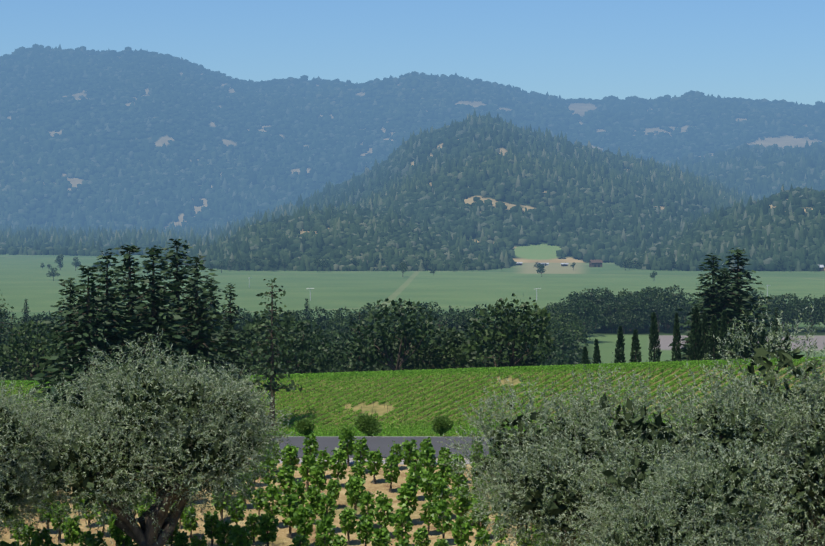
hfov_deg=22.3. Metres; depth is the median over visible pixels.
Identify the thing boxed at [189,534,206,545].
vine
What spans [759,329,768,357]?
cypress
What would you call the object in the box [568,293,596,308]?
belt tree
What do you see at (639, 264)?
valley tree
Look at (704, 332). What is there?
cypress
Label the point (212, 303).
conifer tree
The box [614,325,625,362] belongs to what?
cypress
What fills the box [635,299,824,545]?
olive
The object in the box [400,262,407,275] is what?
valley tree
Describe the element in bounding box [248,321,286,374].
belt tree
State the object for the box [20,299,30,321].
belt tree
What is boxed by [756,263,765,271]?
valley tree
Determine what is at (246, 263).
valley tree
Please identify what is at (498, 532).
vine
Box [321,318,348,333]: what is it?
belt tree
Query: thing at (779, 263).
valley tree
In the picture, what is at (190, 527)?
vine
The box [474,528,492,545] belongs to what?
vine
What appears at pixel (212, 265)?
valley tree
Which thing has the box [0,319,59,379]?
belt tree
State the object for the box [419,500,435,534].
vine
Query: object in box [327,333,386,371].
belt tree
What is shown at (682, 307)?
belt tree
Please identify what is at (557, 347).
belt tree
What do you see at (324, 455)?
vine
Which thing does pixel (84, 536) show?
vine
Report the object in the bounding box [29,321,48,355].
belt tree
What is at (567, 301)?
belt tree
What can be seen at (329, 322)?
belt tree
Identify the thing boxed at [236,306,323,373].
belt tree
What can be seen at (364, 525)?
vine
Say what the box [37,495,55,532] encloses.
vine
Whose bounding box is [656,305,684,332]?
belt tree
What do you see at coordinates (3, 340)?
belt tree
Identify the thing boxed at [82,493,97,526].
vine
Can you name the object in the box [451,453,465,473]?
vine
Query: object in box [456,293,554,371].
belt tree
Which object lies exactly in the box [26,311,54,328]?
belt tree
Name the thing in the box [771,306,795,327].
belt tree
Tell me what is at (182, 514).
vine
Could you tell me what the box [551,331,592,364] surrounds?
belt tree
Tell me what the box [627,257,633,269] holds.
valley tree
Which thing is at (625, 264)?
valley tree
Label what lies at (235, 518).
vine
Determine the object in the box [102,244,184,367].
conifer tree
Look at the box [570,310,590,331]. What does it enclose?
belt tree
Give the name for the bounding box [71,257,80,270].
valley tree
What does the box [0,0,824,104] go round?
sky
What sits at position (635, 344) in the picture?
cypress
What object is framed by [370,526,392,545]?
vine
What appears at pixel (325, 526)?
vine
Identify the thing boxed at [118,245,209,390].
conifer tree
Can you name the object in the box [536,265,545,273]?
valley tree
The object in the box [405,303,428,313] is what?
belt tree
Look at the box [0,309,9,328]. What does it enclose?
belt tree
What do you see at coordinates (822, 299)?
belt tree
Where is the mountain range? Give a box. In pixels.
[0,55,824,270]
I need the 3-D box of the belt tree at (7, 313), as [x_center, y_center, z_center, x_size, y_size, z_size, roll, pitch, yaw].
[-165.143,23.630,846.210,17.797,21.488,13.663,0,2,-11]
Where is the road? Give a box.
[248,436,633,464]
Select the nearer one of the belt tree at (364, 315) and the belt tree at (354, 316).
the belt tree at (364, 315)
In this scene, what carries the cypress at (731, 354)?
on the ground
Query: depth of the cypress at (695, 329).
342.35 m
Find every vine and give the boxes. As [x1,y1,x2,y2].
[2,506,19,538]
[3,541,18,545]
[9,518,25,542]
[20,523,36,545]
[31,527,52,545]
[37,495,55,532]
[50,501,71,542]
[63,514,80,545]
[72,489,82,516]
[77,526,91,545]
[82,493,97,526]
[85,531,107,545]
[92,493,112,537]
[107,514,117,545]
[111,516,131,545]
[127,478,144,517]
[129,527,140,545]
[136,494,154,516]
[165,522,179,545]
[172,499,188,528]
[173,531,190,545]
[181,503,198,537]
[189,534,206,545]
[203,510,218,545]
[211,479,231,519]
[215,519,233,545]
[227,496,246,524]
[227,525,253,545]
[235,472,254,508]
[244,510,259,544]
[248,460,261,485]
[250,487,264,516]
[255,432,267,454]
[256,513,278,545]
[259,449,277,484]
[261,480,282,525]
[267,437,280,465]
[276,464,294,496]
[278,491,297,537]
[280,444,300,470]
[289,533,309,545]
[290,477,305,505]
[292,504,315,535]
[297,451,317,490]
[302,434,318,459]
[304,485,320,523]
[309,464,327,492]
[314,513,335,545]
[316,447,331,475]
[316,487,337,521]
[326,479,341,504]
[329,448,347,479]
[329,534,346,545]
[338,425,356,465]
[339,507,357,544]
[345,476,367,519]
[348,462,366,479]
[352,437,368,464]
[355,515,375,545]
[357,488,375,517]
[365,447,382,483]
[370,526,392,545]
[373,490,393,526]
[382,454,399,492]
[388,441,402,463]
[391,506,413,540]
[395,534,411,545]
[396,480,417,515]
[401,438,419,468]
[405,459,428,500]
[413,526,430,545]
[417,444,437,484]
[418,469,436,501]
[419,437,432,457]
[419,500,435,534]
[430,535,449,545]
[431,496,453,538]
[432,477,451,508]
[433,457,452,494]
[437,446,451,463]
[450,469,467,498]
[450,485,471,526]
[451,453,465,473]
[451,513,473,545]
[468,496,490,529]
[469,437,483,457]
[470,453,488,480]
[470,477,486,501]
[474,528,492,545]
[488,442,502,460]
[490,489,503,513]
[491,514,509,542]
[495,542,507,545]
[516,529,531,545]
[532,528,553,545]
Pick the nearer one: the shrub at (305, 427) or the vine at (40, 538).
the vine at (40, 538)
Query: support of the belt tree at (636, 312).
on the ground
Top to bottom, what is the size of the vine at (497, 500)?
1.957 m
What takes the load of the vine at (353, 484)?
on the ground
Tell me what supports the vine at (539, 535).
on the ground
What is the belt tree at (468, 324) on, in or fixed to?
on the ground
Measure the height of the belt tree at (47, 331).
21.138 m
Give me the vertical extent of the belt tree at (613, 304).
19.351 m
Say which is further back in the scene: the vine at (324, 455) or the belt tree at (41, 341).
the belt tree at (41, 341)
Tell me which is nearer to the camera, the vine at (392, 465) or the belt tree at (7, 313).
the vine at (392, 465)
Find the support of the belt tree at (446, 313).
on the ground
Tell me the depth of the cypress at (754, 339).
368.45 m
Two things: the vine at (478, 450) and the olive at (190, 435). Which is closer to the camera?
the olive at (190, 435)
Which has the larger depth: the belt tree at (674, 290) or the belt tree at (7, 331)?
the belt tree at (674, 290)
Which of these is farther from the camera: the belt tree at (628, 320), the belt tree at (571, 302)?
the belt tree at (628, 320)
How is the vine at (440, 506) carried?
on the ground
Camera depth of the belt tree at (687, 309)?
990.56 m
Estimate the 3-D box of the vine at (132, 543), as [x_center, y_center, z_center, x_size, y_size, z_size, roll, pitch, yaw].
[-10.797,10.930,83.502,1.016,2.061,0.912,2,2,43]
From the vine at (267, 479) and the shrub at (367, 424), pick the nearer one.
the vine at (267, 479)
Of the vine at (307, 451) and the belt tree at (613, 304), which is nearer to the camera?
the vine at (307, 451)
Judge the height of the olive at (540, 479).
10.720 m
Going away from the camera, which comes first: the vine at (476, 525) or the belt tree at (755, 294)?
the vine at (476, 525)
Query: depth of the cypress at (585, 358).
356.62 m
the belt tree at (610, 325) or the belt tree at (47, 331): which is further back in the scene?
the belt tree at (610, 325)
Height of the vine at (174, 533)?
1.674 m
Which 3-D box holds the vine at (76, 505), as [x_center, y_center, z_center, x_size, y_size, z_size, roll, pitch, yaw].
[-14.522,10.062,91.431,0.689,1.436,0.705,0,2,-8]
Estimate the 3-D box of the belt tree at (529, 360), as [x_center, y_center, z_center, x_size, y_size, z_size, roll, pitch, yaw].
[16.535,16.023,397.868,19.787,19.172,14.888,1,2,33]
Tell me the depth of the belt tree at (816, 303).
1003.52 m
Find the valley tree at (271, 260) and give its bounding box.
[267,257,276,266]
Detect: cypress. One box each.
[581,346,589,364]
[592,338,600,364]
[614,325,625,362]
[629,329,641,362]
[648,312,661,361]
[671,312,681,360]
[687,306,702,360]
[699,311,708,359]
[706,315,720,359]
[719,310,728,359]
[726,322,738,358]
[736,314,752,358]
[744,323,757,357]
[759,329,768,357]
[784,331,790,353]
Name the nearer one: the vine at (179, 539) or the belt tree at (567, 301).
the vine at (179, 539)
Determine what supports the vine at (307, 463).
on the ground
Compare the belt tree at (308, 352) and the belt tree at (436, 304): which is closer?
the belt tree at (308, 352)
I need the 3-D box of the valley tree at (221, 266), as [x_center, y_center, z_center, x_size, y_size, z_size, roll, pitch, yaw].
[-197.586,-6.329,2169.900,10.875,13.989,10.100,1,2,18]
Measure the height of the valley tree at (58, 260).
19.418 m
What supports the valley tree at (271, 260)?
on the ground
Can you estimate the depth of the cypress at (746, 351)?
367.53 m
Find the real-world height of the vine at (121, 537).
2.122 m
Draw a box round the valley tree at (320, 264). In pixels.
[313,258,324,271]
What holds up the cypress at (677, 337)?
on the ground
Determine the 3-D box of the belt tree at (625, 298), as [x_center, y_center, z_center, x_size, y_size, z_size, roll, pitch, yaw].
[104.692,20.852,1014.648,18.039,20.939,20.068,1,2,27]
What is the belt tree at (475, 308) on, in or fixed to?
on the ground
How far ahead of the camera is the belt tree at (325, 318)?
843.66 m
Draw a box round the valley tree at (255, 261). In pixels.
[252,256,261,264]
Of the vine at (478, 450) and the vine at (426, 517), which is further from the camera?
the vine at (478, 450)
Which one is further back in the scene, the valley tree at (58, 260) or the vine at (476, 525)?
the valley tree at (58, 260)
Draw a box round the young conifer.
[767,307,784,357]
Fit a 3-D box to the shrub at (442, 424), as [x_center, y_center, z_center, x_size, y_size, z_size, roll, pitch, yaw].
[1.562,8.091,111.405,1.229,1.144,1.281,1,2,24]
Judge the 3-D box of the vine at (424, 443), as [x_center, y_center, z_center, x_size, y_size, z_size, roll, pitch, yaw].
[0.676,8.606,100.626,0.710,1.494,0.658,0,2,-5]
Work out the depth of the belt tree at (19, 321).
791.08 m
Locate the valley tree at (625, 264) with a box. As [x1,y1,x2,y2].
[621,259,629,269]
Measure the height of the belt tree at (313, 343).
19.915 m
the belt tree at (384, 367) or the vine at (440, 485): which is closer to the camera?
the vine at (440, 485)
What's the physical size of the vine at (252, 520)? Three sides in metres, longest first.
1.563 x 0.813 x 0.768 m
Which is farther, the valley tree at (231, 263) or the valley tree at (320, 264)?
the valley tree at (231, 263)
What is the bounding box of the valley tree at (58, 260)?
[55,254,63,269]
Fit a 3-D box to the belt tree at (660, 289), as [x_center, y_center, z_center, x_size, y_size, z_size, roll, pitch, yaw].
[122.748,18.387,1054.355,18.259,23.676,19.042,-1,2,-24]
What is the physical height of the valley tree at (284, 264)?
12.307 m
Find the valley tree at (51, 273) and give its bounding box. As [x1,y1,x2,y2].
[46,267,59,280]
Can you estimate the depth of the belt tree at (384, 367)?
404.80 m
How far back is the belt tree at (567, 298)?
1014.38 m
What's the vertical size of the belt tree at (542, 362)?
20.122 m
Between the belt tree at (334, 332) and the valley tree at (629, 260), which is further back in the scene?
the valley tree at (629, 260)
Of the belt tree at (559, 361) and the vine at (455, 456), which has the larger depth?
the belt tree at (559, 361)
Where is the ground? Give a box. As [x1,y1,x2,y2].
[0,254,824,545]
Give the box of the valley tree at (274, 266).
[269,260,277,268]
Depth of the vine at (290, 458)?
97.40 m
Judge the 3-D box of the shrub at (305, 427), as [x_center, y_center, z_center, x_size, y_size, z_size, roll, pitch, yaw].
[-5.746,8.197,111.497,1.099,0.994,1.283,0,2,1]
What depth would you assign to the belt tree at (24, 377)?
409.30 m
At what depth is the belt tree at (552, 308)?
920.69 m
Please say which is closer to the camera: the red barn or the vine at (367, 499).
the vine at (367, 499)
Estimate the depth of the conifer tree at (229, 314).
299.22 m
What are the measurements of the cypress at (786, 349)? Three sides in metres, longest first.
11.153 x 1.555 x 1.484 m
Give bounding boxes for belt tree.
[0,290,22,380]
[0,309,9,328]
[0,309,17,326]
[0,316,31,380]
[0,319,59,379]
[0,326,25,349]
[0,328,9,375]
[2,320,39,380]
[9,318,26,333]
[13,345,57,380]
[14,328,67,376]
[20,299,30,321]
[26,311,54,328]
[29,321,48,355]
[31,324,58,340]
[235,308,251,325]
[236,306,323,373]
[238,311,260,322]
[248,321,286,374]
[258,354,304,373]
[264,319,337,373]
[282,310,302,320]
[296,309,311,321]
[298,333,333,372]
[299,338,347,376]
[301,298,310,319]
[309,306,333,329]
[310,325,346,346]
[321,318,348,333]
[323,315,345,330]
[325,323,353,341]
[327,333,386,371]
[329,307,351,317]
[338,309,379,375]
[340,319,378,371]
[343,298,444,370]
[344,315,354,370]
[347,309,361,320]
[352,310,375,333]
[356,302,382,318]
[362,306,441,372]
[401,329,471,372]
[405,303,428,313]
[412,308,435,322]
[419,301,446,321]
[419,310,446,326]
[424,326,484,368]
[426,311,445,323]
[426,320,448,358]
[437,312,458,328]
[441,305,471,325]
[444,310,470,333]
[451,307,555,370]
[454,312,484,333]
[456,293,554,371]
[458,315,468,336]
[467,316,500,367]
[468,304,490,323]
[468,335,526,369]
[507,342,552,365]
[534,340,562,363]
[538,347,569,365]
[542,319,561,331]
[542,352,560,363]
[545,305,568,317]
[545,322,582,360]
[547,303,571,316]
[547,312,588,348]
[548,326,582,363]
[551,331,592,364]
[558,297,576,308]
[563,291,586,304]
[566,298,601,325]
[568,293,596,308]
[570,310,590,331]
[570,324,590,345]
[571,297,607,342]
[575,288,608,314]
[582,291,605,329]
[582,301,609,328]
[595,287,613,326]
[596,300,626,332]
[596,308,619,332]
[598,293,617,303]
[599,295,625,331]
[611,302,644,332]
[616,288,638,300]
[618,295,639,330]
[620,298,650,327]
[626,295,656,329]
[630,291,658,329]
[638,287,661,300]
[644,297,679,331]
[645,286,666,300]
[648,291,662,301]
[648,292,681,330]
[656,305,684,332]
[661,285,688,316]
[669,299,689,329]
[671,298,693,330]
[684,291,706,319]
[748,298,779,323]
[749,289,765,302]
[750,303,775,323]
[766,294,803,331]
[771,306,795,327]
[778,293,809,329]
[799,294,824,330]
[802,295,824,324]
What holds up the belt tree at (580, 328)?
on the ground
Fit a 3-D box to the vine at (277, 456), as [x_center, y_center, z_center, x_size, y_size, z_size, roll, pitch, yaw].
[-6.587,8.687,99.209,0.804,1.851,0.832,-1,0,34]
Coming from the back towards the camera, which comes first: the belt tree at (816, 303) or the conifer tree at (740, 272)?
the belt tree at (816, 303)
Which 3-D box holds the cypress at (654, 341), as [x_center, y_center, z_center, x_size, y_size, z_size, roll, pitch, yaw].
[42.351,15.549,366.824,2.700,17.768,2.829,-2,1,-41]
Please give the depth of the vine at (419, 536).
84.67 m
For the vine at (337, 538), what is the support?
on the ground
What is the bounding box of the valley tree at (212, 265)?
[206,262,215,269]
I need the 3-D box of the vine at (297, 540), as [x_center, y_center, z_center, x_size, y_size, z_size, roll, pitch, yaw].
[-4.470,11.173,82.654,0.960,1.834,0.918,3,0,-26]
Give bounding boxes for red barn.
[589,260,602,266]
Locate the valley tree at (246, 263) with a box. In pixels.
[242,260,249,270]
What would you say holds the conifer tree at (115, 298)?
on the ground
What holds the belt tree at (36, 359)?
on the ground
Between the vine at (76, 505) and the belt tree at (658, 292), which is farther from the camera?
the belt tree at (658, 292)
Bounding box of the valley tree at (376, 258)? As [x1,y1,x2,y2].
[373,255,384,265]
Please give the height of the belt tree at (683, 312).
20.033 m
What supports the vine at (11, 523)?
on the ground
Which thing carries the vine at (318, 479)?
on the ground
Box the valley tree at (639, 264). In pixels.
[633,259,642,269]
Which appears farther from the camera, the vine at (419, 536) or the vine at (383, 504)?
the vine at (383, 504)
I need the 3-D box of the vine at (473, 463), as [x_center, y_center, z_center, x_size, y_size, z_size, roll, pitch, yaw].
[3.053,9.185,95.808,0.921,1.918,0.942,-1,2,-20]
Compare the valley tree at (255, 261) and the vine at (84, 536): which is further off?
the valley tree at (255, 261)
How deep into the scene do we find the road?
107.43 m
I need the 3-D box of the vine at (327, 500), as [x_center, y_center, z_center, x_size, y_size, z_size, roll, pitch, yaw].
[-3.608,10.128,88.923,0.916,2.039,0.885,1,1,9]
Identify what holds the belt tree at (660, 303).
on the ground
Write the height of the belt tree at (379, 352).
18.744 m
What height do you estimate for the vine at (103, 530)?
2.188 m
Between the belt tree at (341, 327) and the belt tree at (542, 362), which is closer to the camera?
the belt tree at (542, 362)
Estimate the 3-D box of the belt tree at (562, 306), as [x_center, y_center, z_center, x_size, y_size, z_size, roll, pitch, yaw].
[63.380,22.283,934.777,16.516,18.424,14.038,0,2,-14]
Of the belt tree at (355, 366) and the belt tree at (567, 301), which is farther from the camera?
the belt tree at (567, 301)
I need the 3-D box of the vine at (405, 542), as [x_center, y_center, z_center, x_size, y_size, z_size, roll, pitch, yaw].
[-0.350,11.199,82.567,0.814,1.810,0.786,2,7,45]
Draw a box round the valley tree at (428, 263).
[422,257,432,270]
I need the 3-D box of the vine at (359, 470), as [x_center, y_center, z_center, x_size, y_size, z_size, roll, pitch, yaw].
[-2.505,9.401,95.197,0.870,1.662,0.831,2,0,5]
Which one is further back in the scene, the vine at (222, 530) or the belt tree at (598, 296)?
the belt tree at (598, 296)
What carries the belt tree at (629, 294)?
on the ground
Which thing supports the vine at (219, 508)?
on the ground
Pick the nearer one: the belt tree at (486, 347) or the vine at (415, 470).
the vine at (415, 470)
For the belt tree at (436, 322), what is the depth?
437.21 m
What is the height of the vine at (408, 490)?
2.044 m
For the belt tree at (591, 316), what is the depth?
918.13 m
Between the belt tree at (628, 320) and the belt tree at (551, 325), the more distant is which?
the belt tree at (628, 320)
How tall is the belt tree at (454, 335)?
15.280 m
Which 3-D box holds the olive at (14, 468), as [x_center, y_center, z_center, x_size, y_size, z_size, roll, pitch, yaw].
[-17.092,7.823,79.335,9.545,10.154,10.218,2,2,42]
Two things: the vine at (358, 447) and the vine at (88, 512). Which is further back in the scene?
the vine at (358, 447)
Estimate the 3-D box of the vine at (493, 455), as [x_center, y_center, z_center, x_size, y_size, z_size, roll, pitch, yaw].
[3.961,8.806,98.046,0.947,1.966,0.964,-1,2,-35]
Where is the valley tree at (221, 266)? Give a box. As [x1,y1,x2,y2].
[216,261,226,272]
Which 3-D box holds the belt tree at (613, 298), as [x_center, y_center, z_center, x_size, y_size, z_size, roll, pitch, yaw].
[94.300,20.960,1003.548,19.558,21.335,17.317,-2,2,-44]
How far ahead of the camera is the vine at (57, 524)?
87.34 m
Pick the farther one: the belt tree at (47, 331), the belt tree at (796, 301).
the belt tree at (796, 301)
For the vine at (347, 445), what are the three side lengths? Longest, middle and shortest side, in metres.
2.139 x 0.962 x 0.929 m
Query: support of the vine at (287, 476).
on the ground
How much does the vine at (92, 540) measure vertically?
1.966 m
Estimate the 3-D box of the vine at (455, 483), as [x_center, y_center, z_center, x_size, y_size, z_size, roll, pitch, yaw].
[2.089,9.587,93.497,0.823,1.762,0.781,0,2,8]
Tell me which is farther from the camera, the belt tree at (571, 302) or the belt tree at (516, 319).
the belt tree at (571, 302)
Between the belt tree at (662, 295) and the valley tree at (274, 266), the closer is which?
the belt tree at (662, 295)
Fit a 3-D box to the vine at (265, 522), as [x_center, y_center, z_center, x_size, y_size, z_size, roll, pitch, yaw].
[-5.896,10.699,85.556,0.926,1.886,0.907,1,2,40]
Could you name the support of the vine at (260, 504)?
on the ground
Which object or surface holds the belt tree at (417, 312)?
on the ground
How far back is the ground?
1473.01 m
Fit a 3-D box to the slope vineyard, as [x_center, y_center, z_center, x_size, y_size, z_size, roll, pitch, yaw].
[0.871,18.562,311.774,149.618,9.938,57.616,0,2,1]
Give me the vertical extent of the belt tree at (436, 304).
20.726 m
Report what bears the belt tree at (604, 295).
on the ground
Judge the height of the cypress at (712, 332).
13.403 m
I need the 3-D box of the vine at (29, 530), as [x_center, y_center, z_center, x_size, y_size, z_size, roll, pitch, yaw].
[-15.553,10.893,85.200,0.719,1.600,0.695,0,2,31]
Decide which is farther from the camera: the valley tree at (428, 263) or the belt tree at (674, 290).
the valley tree at (428, 263)
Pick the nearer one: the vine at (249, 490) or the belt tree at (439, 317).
the vine at (249, 490)
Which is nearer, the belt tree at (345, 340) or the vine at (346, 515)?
the vine at (346, 515)
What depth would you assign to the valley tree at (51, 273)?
1912.05 m
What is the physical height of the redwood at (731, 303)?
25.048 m
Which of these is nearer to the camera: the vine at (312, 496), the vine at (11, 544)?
the vine at (11, 544)
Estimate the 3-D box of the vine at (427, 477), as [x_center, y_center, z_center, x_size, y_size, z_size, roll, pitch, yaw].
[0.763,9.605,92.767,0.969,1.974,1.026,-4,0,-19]
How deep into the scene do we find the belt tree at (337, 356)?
408.59 m
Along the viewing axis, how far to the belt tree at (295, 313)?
843.34 m
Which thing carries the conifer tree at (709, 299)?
on the ground
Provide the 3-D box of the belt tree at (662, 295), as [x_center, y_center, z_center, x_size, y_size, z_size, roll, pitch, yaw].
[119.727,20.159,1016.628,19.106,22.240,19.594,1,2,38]
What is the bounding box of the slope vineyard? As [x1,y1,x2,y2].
[0,356,824,435]
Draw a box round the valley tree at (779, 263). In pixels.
[776,257,784,267]
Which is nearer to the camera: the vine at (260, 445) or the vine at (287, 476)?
the vine at (287, 476)
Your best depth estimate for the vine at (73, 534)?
85.77 m
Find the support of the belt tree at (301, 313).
on the ground
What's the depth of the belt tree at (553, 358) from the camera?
647.91 m
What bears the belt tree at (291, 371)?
on the ground
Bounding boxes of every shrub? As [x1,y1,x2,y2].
[294,418,313,435]
[353,412,381,435]
[431,415,453,435]
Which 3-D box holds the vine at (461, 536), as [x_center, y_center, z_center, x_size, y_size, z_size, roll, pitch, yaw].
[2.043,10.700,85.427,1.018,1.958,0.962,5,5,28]
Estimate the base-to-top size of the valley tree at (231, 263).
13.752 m
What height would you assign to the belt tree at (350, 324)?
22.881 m
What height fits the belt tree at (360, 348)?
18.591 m
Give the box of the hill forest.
[0,43,824,270]
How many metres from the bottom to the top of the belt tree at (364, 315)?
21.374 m
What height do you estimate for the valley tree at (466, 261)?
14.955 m
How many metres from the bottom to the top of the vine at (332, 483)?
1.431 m
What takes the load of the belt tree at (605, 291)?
on the ground
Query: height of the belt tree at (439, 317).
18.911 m
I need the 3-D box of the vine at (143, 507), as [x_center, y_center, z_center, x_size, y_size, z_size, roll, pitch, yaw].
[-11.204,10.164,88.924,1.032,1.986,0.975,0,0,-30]
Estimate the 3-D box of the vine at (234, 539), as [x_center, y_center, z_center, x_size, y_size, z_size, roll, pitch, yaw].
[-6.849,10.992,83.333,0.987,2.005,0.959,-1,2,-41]
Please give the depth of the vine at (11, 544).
81.12 m
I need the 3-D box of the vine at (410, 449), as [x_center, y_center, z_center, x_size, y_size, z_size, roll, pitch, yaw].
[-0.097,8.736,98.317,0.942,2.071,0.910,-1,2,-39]
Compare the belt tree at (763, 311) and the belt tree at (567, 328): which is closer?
the belt tree at (567, 328)
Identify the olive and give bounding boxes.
[0,369,91,545]
[11,325,300,545]
[431,352,738,545]
[560,428,817,545]
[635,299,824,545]
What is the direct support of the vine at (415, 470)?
on the ground
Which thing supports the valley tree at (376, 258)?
on the ground
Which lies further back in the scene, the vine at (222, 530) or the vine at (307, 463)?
the vine at (307, 463)
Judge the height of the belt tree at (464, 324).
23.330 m
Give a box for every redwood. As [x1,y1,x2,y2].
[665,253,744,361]
[680,267,757,360]
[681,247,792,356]
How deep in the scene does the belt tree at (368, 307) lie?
897.26 m
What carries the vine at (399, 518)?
on the ground
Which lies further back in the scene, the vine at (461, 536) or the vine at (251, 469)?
the vine at (251, 469)
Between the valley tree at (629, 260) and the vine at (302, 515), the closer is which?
the vine at (302, 515)
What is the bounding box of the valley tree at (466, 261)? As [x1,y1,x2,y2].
[461,258,470,267]
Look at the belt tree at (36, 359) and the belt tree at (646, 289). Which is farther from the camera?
the belt tree at (646, 289)
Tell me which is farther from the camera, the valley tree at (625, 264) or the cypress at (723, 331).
the valley tree at (625, 264)
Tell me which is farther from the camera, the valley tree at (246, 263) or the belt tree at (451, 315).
the valley tree at (246, 263)
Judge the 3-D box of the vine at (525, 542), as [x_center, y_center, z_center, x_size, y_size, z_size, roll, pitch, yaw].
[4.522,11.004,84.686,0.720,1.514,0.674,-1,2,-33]
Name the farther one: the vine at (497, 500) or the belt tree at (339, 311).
the belt tree at (339, 311)
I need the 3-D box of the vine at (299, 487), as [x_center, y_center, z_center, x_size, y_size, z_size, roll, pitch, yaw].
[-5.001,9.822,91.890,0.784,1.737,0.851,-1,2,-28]
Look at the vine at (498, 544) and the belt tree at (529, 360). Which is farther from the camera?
the belt tree at (529, 360)
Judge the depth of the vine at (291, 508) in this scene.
88.01 m
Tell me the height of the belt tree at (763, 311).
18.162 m
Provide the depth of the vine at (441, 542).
83.10 m
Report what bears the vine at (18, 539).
on the ground
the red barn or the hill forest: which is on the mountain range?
the hill forest
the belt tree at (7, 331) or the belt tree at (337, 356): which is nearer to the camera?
the belt tree at (337, 356)
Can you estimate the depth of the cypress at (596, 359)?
363.62 m
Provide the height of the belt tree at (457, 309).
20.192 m
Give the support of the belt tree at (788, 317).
on the ground
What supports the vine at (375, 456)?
on the ground
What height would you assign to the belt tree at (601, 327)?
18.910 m
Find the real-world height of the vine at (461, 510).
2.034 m
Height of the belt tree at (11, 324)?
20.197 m
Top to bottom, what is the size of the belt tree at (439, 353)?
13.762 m
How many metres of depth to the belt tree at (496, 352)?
412.90 m
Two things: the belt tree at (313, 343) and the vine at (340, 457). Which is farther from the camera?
the belt tree at (313, 343)
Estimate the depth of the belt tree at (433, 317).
828.80 m
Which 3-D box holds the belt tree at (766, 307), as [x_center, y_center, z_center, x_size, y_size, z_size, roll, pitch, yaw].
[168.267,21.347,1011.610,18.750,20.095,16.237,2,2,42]
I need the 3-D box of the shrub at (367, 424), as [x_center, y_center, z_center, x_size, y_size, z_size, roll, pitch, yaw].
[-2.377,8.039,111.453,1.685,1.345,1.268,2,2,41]
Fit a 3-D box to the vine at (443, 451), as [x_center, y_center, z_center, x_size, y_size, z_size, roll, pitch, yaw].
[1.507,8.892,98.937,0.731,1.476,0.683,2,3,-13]
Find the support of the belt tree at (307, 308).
on the ground
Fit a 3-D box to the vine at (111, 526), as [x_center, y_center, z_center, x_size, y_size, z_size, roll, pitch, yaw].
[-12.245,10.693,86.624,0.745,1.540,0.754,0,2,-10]
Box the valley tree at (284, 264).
[279,261,289,270]
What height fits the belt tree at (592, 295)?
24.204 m
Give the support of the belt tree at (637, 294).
on the ground
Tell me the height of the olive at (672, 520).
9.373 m
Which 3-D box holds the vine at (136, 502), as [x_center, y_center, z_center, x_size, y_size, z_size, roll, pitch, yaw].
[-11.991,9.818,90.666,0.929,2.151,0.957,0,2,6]
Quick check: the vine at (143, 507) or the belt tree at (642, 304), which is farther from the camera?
the belt tree at (642, 304)
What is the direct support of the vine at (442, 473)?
on the ground
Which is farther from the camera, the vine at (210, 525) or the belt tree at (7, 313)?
the belt tree at (7, 313)
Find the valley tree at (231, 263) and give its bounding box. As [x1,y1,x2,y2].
[227,259,235,267]
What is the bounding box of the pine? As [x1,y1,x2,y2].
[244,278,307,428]
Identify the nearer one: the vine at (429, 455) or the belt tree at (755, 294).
the vine at (429, 455)
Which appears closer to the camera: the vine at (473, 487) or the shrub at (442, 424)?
the vine at (473, 487)
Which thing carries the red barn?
on the ground
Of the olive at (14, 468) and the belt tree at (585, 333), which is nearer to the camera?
the olive at (14, 468)
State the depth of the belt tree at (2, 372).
385.14 m
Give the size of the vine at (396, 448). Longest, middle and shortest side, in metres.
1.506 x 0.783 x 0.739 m
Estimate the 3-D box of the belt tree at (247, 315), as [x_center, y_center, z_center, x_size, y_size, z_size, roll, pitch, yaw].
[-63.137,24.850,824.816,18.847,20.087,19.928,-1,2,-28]
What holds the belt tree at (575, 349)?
on the ground

